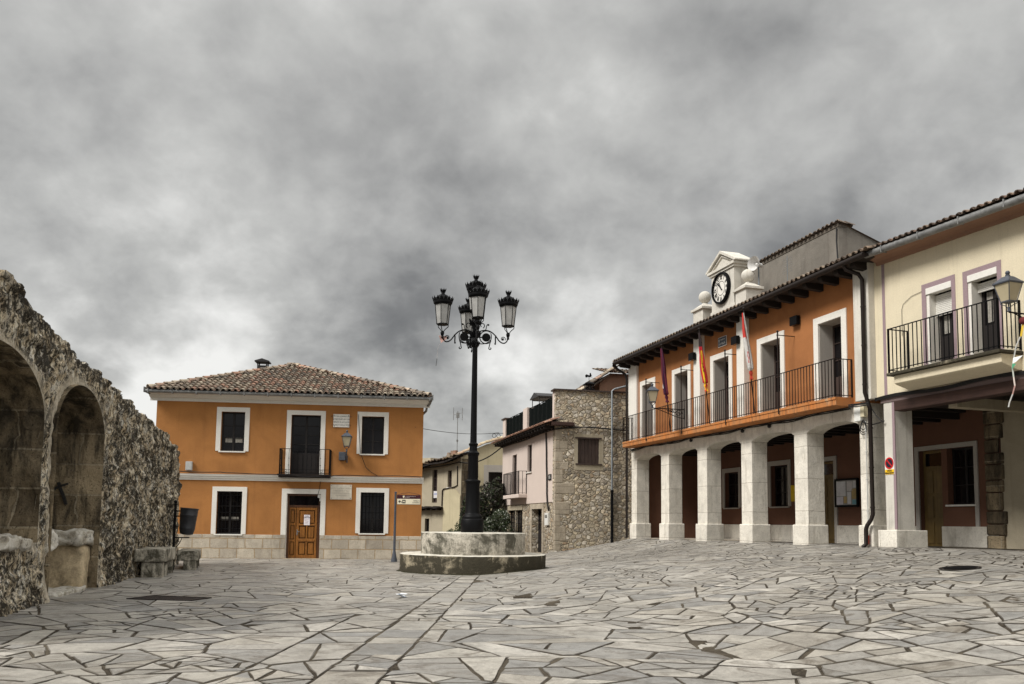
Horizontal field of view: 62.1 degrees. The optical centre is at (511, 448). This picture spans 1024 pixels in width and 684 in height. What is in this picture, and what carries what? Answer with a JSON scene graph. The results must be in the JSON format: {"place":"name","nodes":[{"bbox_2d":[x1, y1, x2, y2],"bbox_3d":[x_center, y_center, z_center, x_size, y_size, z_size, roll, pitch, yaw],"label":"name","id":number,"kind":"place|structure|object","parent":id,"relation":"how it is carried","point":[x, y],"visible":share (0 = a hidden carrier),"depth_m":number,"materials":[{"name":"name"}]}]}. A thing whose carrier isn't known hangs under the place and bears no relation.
{"place":"outdoors","nodes":[
{"label":"outdoors","id":0,"kind":"place"},
{"bbox_2d":[0,538,1023,683],"bbox_3d":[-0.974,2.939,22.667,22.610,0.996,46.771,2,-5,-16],"label":"paving","id":1,"kind":"structure","parent":0,"point":[266,583],"depth_m":11.36,"materials":[{"name":"stone"}]},
{"bbox_2d":[0,270,181,616],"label":"ruined wall","id":2,"kind":"structure","parent":1,"relation":"on","point":[90,486],"depth_m":16.55,"materials":[{"name":"stone"}]},
{"bbox_2d":[133,547,175,577],"bbox_3d":[-8.905,2.846,21.251,0.712,0.731,2.109,2,-5,-14],"label":"stone bench","id":3,"kind":"object","parent":1,"relation":"on","point":[156,562],"visible":0.97,"depth_m":20.30,"materials":[{"name":"grey stone"}]},
{"bbox_2d":[126,595,211,600],"bbox_3d":[-6.033,2.641,14.970,1.200,0.030,0.720,-1,-5,14],"label":"drain grate","id":4,"kind":"object","parent":1,"relation":"on","point":[170,598],"visible":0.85,"depth_m":14.94,"materials":[{"name":"brown metal"}]},
{"bbox_2d":[172,500,198,569],"bbox_3d":[-8.961,2.404,23.392,0.649,1.970,0.488,-2,-6,31],"label":"litter bin","id":5,"kind":"object","parent":1,"relation":"on","point":[188,520],"visible":1,"depth_m":23.25,"materials":[{"name":"black metal"}]},
{"bbox_2d":[177,548,200,569],"bbox_3d":[-9.290,3.198,24.492,0.563,0.581,2.213,2,-5,-17],"label":"stone bench","id":6,"kind":"object","parent":1,"relation":"on","point":[189,558],"visible":0.9,"depth_m":23.49,"materials":[{"name":"grey stone"}]},
{"bbox_2d":[143,358,433,558],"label":"orange house","id":7,"kind":"structure","parent":1,"relation":"on","point":[266,419],"depth_m":31.43,"materials":[{"name":"orange painted plaster"},{"name":"clay tile"},{"name":"white paint"}]},
{"bbox_2d":[185,461,192,469],"bbox_3d":[-11.757,0.626,30.943,0.230,0.320,0.106,1,-5,-6],"label":"meter box","id":8,"kind":"object","parent":7,"relation":"attached to","point":[188,465],"visible":1,"depth_m":30.89,"materials":[{"name":"grey plastic"}]},
{"bbox_2d":[211,486,246,535],"bbox_3d":[-10.329,2.283,31.093,1.230,1.770,0.270,1,-5,-6],"label":"window","id":9,"kind":"structure","parent":7,"relation":"in","point":[241,520],"depth_m":31.13,"materials":[{"name":"black wood"}]},
{"bbox_2d":[215,407,249,452],"bbox_3d":[-10.278,-0.685,31.355,1.180,1.670,0.270,1,-5,-6],"label":"window","id":10,"kind":"structure","parent":7,"relation":"in","point":[235,424],"depth_m":31.41,"materials":[{"name":"black wood"}]},
{"bbox_2d":[288,507,295,557],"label":"door","id":11,"kind":"structure","parent":7,"relation":"in","point":[291,518],"depth_m":31.33,"materials":[{"name":"brown wood"}]},
{"bbox_2d":[179,471,420,476],"bbox_3d":[-7.955,0.959,31.081,9.301,0.172,0.398,1,-5,-6],"label":"black cable","id":12,"kind":"object","parent":7,"relation":"attached to","point":[298,476],"visible":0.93,"depth_m":31.09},
{"bbox_2d":[285,410,325,473],"bbox_3d":[-7.672,-0.215,31.629,1.410,2.395,0.240,1,-5,-6],"label":"balcony door","id":13,"kind":"structure","parent":7,"relation":"in","point":[308,432],"depth_m":31.67,"materials":[{"name":"black wood"}]},
{"bbox_2d":[295,507,317,557],"bbox_3d":[-7.588,3.103,31.363,0.745,1.856,0.119,1,-5,-6],"label":"door","id":14,"kind":"structure","parent":7,"relation":"in","point":[311,531],"depth_m":31.37,"materials":[{"name":"brown wood"}]},
{"bbox_2d":[304,515,309,524],"bbox_3d":[-7.574,2.634,31.393,0.251,0.380,0.007,1,-5,-6],"label":"door notice","id":15,"kind":"object","parent":14,"relation":"attached to","point":[306,519],"depth_m":31.39,"materials":[{"name":"paper"}]},
{"bbox_2d":[331,414,349,427],"bbox_3d":[-6.367,-1.041,31.732,0.751,0.490,0.044,1,-5,-6],"label":"wall plaque","id":16,"kind":"object","parent":7,"relation":"attached to","point":[340,420],"depth_m":31.72,"materials":[{"name":"white stone"}]},
{"bbox_2d":[330,484,351,499],"bbox_3d":[-6.337,1.610,31.507,0.780,0.550,0.044,1,-5,-6],"label":"wall plaque","id":17,"kind":"object","parent":7,"relation":"attached to","point":[342,492],"depth_m":31.50,"materials":[{"name":"beige stone"}]},
{"bbox_2d":[339,430,352,462],"bbox_3d":[-6.150,-0.091,31.397,0.492,1.184,0.620,1,-5,-6],"label":"wall lantern","id":18,"kind":"object","parent":7,"relation":"attached to","point":[347,437],"depth_m":31.24,"materials":[{"name":"grey metal"}]},
{"bbox_2d":[358,414,377,475],"bbox_3d":[-5.382,-0.130,31.747,0.794,2.300,0.018,1,-5,-6],"label":"black cable","id":19,"kind":"object","parent":7,"relation":"attached to","point":[359,441],"visible":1,"depth_m":31.72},
{"bbox_2d":[355,488,388,534],"bbox_3d":[-5.207,2.336,31.677,1.210,1.730,0.270,1,-5,-6],"label":"window","id":20,"kind":"structure","parent":7,"relation":"in","point":[384,501],"depth_m":31.71,"materials":[{"name":"black wood"}]},
{"bbox_2d":[357,412,388,455],"bbox_3d":[-5.227,-0.553,31.923,1.160,1.630,0.270,1,-5,-6],"label":"window","id":21,"kind":"structure","parent":7,"relation":"in","point":[374,430],"depth_m":31.98,"materials":[{"name":"white wood"}]},
{"bbox_2d":[415,427,498,433],"bbox_3d":[-2.176,-0.835,38.958,0.023,1.322,14.105,0,-5,12],"label":"overhead wire","id":22,"kind":"object","parent":7,"relation":"attached to","point":[458,433],"visible":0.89,"depth_m":36.74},
{"bbox_2d":[391,492,420,561],"bbox_3d":[-3.719,2.757,29.793,0.990,2.490,0.220,1,-5,-2],"label":"direction sign","id":23,"kind":"object","parent":1,"relation":"on","point":[407,499],"visible":1,"depth_m":29.85,"materials":[{"name":"grey metal"}]},
{"bbox_2d":[421,450,467,531],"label":"old house","id":24,"kind":"structure","parent":1,"relation":"on","point":[441,512],"depth_m":48.91,"materials":[{"name":"beige paint"}]},
{"bbox_2d":[433,470,436,502],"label":"window","id":25,"kind":"structure","parent":24,"relation":"in","point":[435,471],"depth_m":49.60,"materials":[{"name":"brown wood"}]},
{"bbox_2d":[423,462,457,467],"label":"overhead wire","id":26,"kind":"object","parent":24,"relation":"attached to","point":[441,466],"visible":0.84,"depth_m":48.92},
{"bbox_2d":[446,471,451,487],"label":"window","id":27,"kind":"structure","parent":24,"relation":"in","point":[450,472],"depth_m":48.80,"materials":[{"name":"brown wood"}]},
{"bbox_2d":[453,408,462,446],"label":"roof aerial","id":28,"kind":"object","parent":24,"relation":"on","point":[457,414],"visible":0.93,"depth_m":50.90,"materials":[{"name":"metal"}]},
{"bbox_2d":[447,517,461,531],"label":"light shrub","id":29,"kind":"object","parent":1,"relation":"on","point":[459,528],"visible":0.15,"depth_m":43.69,"materials":[{"name":"green plant"}]},
{"bbox_2d":[396,532,547,575],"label":"lamp plinth","id":30,"kind":"structure","parent":1,"relation":"on","point":[463,553],"depth_m":23.37,"materials":[{"name":"stone"}]},
{"bbox_2d":[432,274,518,532],"bbox_3d":[-1.157,-1.389,25.170,2.207,7.700,1.982,-3,-6,36],"label":"street lamp","id":31,"kind":"object","parent":30,"relation":"on","point":[472,311],"visible":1,"depth_m":25.14,"materials":[{"name":"black metal"}]},
{"bbox_2d":[436,335,446,363],"bbox_3d":[-2.081,-2.909,25.248,0.352,0.921,0.062,1,-5,0],"label":"streamer scrap","id":32,"kind":"object","parent":31,"relation":"attached to","point":[442,340],"visible":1,"depth_m":25.27,"materials":[{"name":"paper"}]},
{"bbox_2d":[456,436,502,516],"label":"yellow house","id":33,"kind":"structure","parent":1,"relation":"on","point":[490,468],"depth_m":48.39,"materials":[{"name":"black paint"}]},
{"bbox_2d":[488,472,501,489],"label":"window","id":34,"kind":"structure","parent":33,"relation":"in","point":[492,475],"depth_m":48.56,"materials":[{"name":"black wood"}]},
{"bbox_2d":[459,477,505,531],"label":"dark shrub","id":35,"kind":"object","parent":1,"relation":"on","point":[495,494],"visible":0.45,"depth_m":44.81,"materials":[{"name":"green plant"}]},
{"bbox_2d":[483,508,513,532],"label":"light shrub","id":36,"kind":"object","parent":1,"relation":"on","point":[491,524],"visible":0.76,"depth_m":42.24,"materials":[{"name":"green plant"}]},
{"bbox_2d":[491,385,631,553],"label":"pink house","id":37,"kind":"structure","parent":1,"relation":"on","point":[586,468],"depth_m":37.07,"materials":[{"name":"stone"}]},
{"bbox_2d":[458,446,501,463],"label":"overhead wire","id":38,"kind":"object","parent":37,"relation":"attached to","point":[484,458],"visible":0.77,"depth_m":46.65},
{"bbox_2d":[511,510,514,532],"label":"garage door","id":39,"kind":"structure","parent":37,"relation":"in","point":[513,511],"depth_m":44.12,"materials":[{"name":"black wood"}]},
{"bbox_2d":[514,455,516,483],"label":"balcony door","id":40,"kind":"structure","parent":37,"relation":"in","point":[515,457],"depth_m":43.84,"materials":[{"name":"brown wood"}]},
{"bbox_2d":[518,510,521,532],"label":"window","id":41,"kind":"structure","parent":37,"relation":"in","point":[519,511],"depth_m":42.76,"materials":[{"name":"black wood"}]},
{"bbox_2d":[526,445,531,473],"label":"window","id":42,"kind":"structure","parent":37,"relation":"in","point":[530,454],"depth_m":40.99,"materials":[{"name":"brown wood"}]},
{"bbox_2d":[538,509,541,551],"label":"door","id":43,"kind":"structure","parent":37,"relation":"in","point":[539,510],"depth_m":39.82,"materials":[{"name":"black wood"}]},
{"bbox_2d":[544,513,549,524],"bbox_3d":[1.541,3.103,37.436,0.106,0.540,0.500,2,-5,-14],"label":"meter box","id":44,"kind":"object","parent":37,"relation":"attached to","point":[546,518],"visible":1,"depth_m":37.27,"materials":[{"name":"plastic"}]},
{"bbox_2d":[545,433,549,510],"bbox_3d":[1.560,1.017,37.532,0.068,3.494,0.611,2,-5,-14],"label":"black cable","id":45,"kind":"object","parent":37,"relation":"attached to","point":[546,473],"visible":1,"depth_m":37.56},
{"bbox_2d":[502,426,625,447],"bbox_3d":[1.015,-0.544,40.844,3.158,0.208,10.507,4,-6,-33],"label":"black cable","id":46,"kind":"object","parent":37,"relation":"attached to","point":[564,428],"visible":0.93,"depth_m":37.11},
{"bbox_2d":[583,373,594,389],"bbox_3d":[3.509,-2.681,38.739,0.467,1.580,0.467,2,-5,-12],"label":"chimney","id":47,"kind":"object","parent":37,"relation":"on","point":[589,383],"visible":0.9,"depth_m":38.63,"materials":[{"name":"black metal"}]},
{"bbox_2d":[577,365,627,391],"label":"house","id":48,"kind":"structure","parent":1,"relation":"on","point":[611,381],"depth_m":40.81,"materials":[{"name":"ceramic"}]},
{"bbox_2d":[612,246,1003,547],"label":"town hall","id":49,"kind":"structure","parent":1,"relation":"on","point":[736,485],"depth_m":26.49,"materials":[{"name":"orange painted plaster"},{"name":"clay tile"},{"name":"pale limestone"}]},
{"bbox_2d":[660,344,670,431],"bbox_3d":[5.599,-2.220,30.945,0.424,3.217,0.219,2,-5,-16],"label":"flag","id":50,"kind":"object","parent":49,"relation":"attached to","point":[664,379],"visible":1,"depth_m":30.91,"materials":[{"name":"purple fabric"}]},
{"bbox_2d":[646,383,684,418],"bbox_3d":[5.397,-1.673,29.769,1.456,1.213,0.475,1,-5,-5],"label":"wall lantern","id":51,"kind":"object","parent":49,"relation":"attached to","point":[652,392],"depth_m":29.63,"materials":[{"name":"metal"}]},
{"bbox_2d":[686,376,687,427],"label":"balcony door","id":52,"kind":"structure","parent":49,"relation":"in","point":[686,376],"depth_m":31.99,"materials":[{"name":"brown wood"}]},
{"bbox_2d":[688,352,695,360],"bbox_3d":[6.403,-3.261,30.170,0.160,0.268,0.340,2,-5,-16],"label":"floodlight","id":53,"kind":"object","parent":49,"relation":"attached to","point":[692,356],"visible":1,"depth_m":30.06,"materials":[{"name":"black metal"}]},
{"bbox_2d":[698,328,709,423],"bbox_3d":[6.392,-2.431,28.243,0.408,3.207,0.210,1,-5,0],"label":"flag","id":54,"kind":"object","parent":49,"relation":"attached to","point":[703,369],"visible":1,"depth_m":28.23,"materials":[{"name":"multicoloured fabric"}]},
{"bbox_2d":[711,272,730,303],"bbox_3d":[7.199,-5.530,29.299,0.130,1.110,1.110,2,-5,-16],"label":"wall clock","id":55,"kind":"object","parent":49,"relation":"attached to","point":[721,288],"depth_m":29.27,"materials":[{"name":"black metal"}]},
{"bbox_2d":[718,335,726,347],"bbox_3d":[7.112,-3.622,28.747,0.029,0.330,0.540,2,-5,-16],"label":"street name plate","id":56,"kind":"object","parent":49,"relation":"attached to","point":[722,341],"visible":1,"depth_m":28.72,"materials":[{"name":"grey metal"}]},
{"bbox_2d":[726,362,728,419],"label":"balcony door","id":57,"kind":"structure","parent":49,"relation":"in","point":[727,368],"depth_m":29.21,"materials":[{"name":"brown wood"}]},
{"bbox_2d":[722,467,740,508],"bbox_3d":[8.741,1.574,33.522,0.290,1.610,1.360,2,-5,-16],"label":"porch window","id":58,"kind":"structure","parent":49,"relation":"in","point":[734,478],"depth_m":33.72,"materials":[{"name":"grey stone"}]},
{"bbox_2d":[731,335,739,345],"bbox_3d":[7.216,-3.490,27.438,0.160,0.268,0.340,2,-5,-16],"label":"floodlight","id":59,"kind":"object","parent":49,"relation":"attached to","point":[735,340],"visible":1,"depth_m":27.30,"materials":[{"name":"black metal"}]},
{"bbox_2d":[742,307,754,412],"bbox_3d":[7.164,-2.686,25.681,0.398,3.227,0.206,1,-5,-3],"label":"flag","id":60,"kind":"object","parent":49,"relation":"attached to","point":[748,354],"visible":1,"depth_m":25.67,"materials":[{"name":"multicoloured fabric"}]},
{"bbox_2d":[630,402,868,450],"bbox_3d":[7.046,-0.515,28.413,0.264,0.210,14.803,2,-5,-15],"label":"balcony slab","id":61,"kind":"object","parent":49,"relation":"attached to","point":[790,420],"visible":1,"depth_m":26.05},
{"bbox_2d":[747,256,762,285],"bbox_3d":[8.152,-5.514,28.180,0.435,1.695,0.490,4,-6,-34],"label":"loudspeaker","id":62,"kind":"object","parent":49,"relation":"on","point":[753,264],"visible":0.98,"depth_m":28.23,"materials":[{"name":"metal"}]},
{"bbox_2d":[774,344,780,408],"bbox_3d":[8.346,-2.152,26.044,0.062,2.250,1.030,2,-5,-16],"label":"balcony door","id":63,"kind":"structure","parent":49,"relation":"in","point":[775,347],"depth_m":26.41,"materials":[{"name":"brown wood"}]},
{"bbox_2d":[767,459,790,507],"bbox_3d":[9.656,1.277,30.454,0.290,1.690,1.390,2,-5,-16],"label":"porch window","id":64,"kind":"structure","parent":49,"relation":"in","point":[782,473],"depth_m":30.62,"materials":[{"name":"grey stone"}]},
{"bbox_2d":[791,485,794,500],"bbox_3d":[9.798,1.554,29.584,0.011,0.560,0.360,2,-5,-16],"label":"yellow poster","id":65,"kind":"object","parent":49,"relation":"attached to","point":[792,492],"visible":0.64,"depth_m":29.61,"materials":[{"name":"paper"}]},
{"bbox_2d":[789,315,799,326],"bbox_3d":[8.233,-3.715,24.724,0.160,0.268,0.340,2,-5,-16],"label":"floodlight","id":66,"kind":"object","parent":49,"relation":"attached to","point":[794,320],"visible":1,"depth_m":24.62,"materials":[{"name":"black metal"}]},
{"bbox_2d":[747,219,880,292],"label":"rendered gable","id":67,"kind":"structure","parent":49,"relation":"on","point":[828,243],"depth_m":27.49,"materials":[{"name":"concrete"}]},
{"bbox_2d":[824,456,837,542],"bbox_3d":[10.366,1.696,27.972,0.240,2.830,1.300,2,-5,-16],"label":"porch door","id":68,"kind":"structure","parent":49,"relation":"in","point":[830,468],"depth_m":27.84,"materials":[{"name":"brown wood"}]},
{"bbox_2d":[832,324,841,396],"bbox_3d":[9.150,-2.378,23.353,0.062,2.250,0.990,2,-5,-16],"label":"balcony door","id":69,"kind":"structure","parent":49,"relation":"in","point":[837,353],"depth_m":23.65,"materials":[{"name":"brown wood"}]},
{"bbox_2d":[834,478,858,506],"bbox_3d":[10.553,1.392,26.828,0.060,0.900,1.100,2,-5,-16],"label":"notice board","id":70,"kind":"object","parent":49,"relation":"attached to","point":[846,492],"visible":1,"depth_m":26.80,"materials":[{"name":"white paper"}]},
{"bbox_2d":[854,407,863,421],"bbox_3d":[8.959,-0.876,21.949,0.120,0.350,0.230,2,-5,-16],"label":"junction box","id":71,"kind":"object","parent":49,"relation":"attached to","point":[857,418],"visible":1,"depth_m":21.92,"materials":[{"name":"plastic"}]},
{"bbox_2d":[860,406,867,416],"bbox_3d":[9.010,-0.958,21.751,0.140,0.300,0.140,2,-5,-16],"label":"junction box","id":72,"kind":"object","parent":49,"relation":"attached to","point":[863,411],"visible":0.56,"depth_m":21.69,"materials":[{"name":"beige plastic"}]},
{"bbox_2d":[860,409,883,434],"bbox_3d":[9.080,-0.717,21.464,0.062,0.688,0.875,2,-5,-16],"label":"coiled cable","id":73,"kind":"object","parent":49,"relation":"hanging from","point":[864,422],"visible":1,"depth_m":21.65,"materials":[{"name":"black rubber"}]},
{"bbox_2d":[914,441,979,545],"bbox_3d":[11.839,1.286,23.032,0.235,2.820,2.200,2,-5,-16],"label":"porch door","id":74,"kind":"structure","parent":49,"relation":"in","point":[932,468],"depth_m":23.60,"materials":[{"name":"brown wood"}]},
{"bbox_2d":[945,447,975,506],"bbox_3d":[11.996,0.734,22.581,0.290,1.595,1.020,2,-5,-16],"label":"porch window","id":75,"kind":"structure","parent":49,"relation":"in","point":[962,458],"depth_m":22.73,"materials":[{"name":"black wood"}]},
{"bbox_2d":[865,188,1023,548],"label":"cream house","id":76,"kind":"structure","parent":1,"relation":"on","point":[953,321],"depth_m":19.89,"materials":[{"name":"cream painted plaster"},{"name":"clay tile"},{"name":"weathered white paint"}]},
{"bbox_2d":[885,457,894,474],"bbox_3d":[9.285,0.420,20.911,0.016,0.435,0.310,2,-5,-18],"label":"parking sign","id":77,"kind":"object","parent":76,"relation":"attached to","point":[889,465],"visible":1,"depth_m":20.90,"materials":[{"name":"plastic"}]},
{"bbox_2d":[925,281,953,363],"bbox_3d":[10.021,-2.810,19.646,0.370,1.966,0.767,2,-5,-18],"label":"balcony door","id":78,"kind":"structure","parent":76,"relation":"in","point":[940,303],"depth_m":19.87,"materials":[{"name":"white wood"}]},
{"bbox_2d":[875,371,1023,400],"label":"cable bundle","id":79,"kind":"object","parent":76,"relation":"attached to","point":[951,386],"visible":1,"depth_m":19.14,"materials":[{"name":"black rubber"}]},
{"bbox_2d":[967,267,997,354],"bbox_3d":[10.401,-2.894,18.511,0.370,1.946,0.787,2,-5,-18],"label":"balcony door","id":80,"kind":"structure","parent":76,"relation":"in","point":[983,291],"depth_m":18.75,"materials":[{"name":"black wood"}]},
{"bbox_2d":[992,271,1023,316],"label":"wall lantern","id":81,"kind":"object","parent":76,"relation":"attached to","point":[1007,288],"depth_m":16.39,"materials":[{"name":"metal"}]},
{"bbox_2d":[1008,317,1023,406],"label":"bunting remnant","id":82,"kind":"object","parent":81,"relation":"hanging from","point":[1021,321],"visible":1,"depth_m":16.54,"materials":[{"name":"fabric"}]},
{"bbox_2d":[939,566,980,569],"bbox_3d":[8.024,2.133,15.231,0.690,0.061,0.690,1,-5,0],"label":"manhole cover","id":83,"kind":"object","parent":1,"relation":"on","point":[957,567],"visible":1,"depth_m":15.19,"materials":[{"name":"black metal"}]},
{"bbox_2d":[0,0,1023,457],"label":"sky","id":84,"kind":"structure","parent":0,"point":[189,188],"materials":[{"name":"grey"}]}
]}

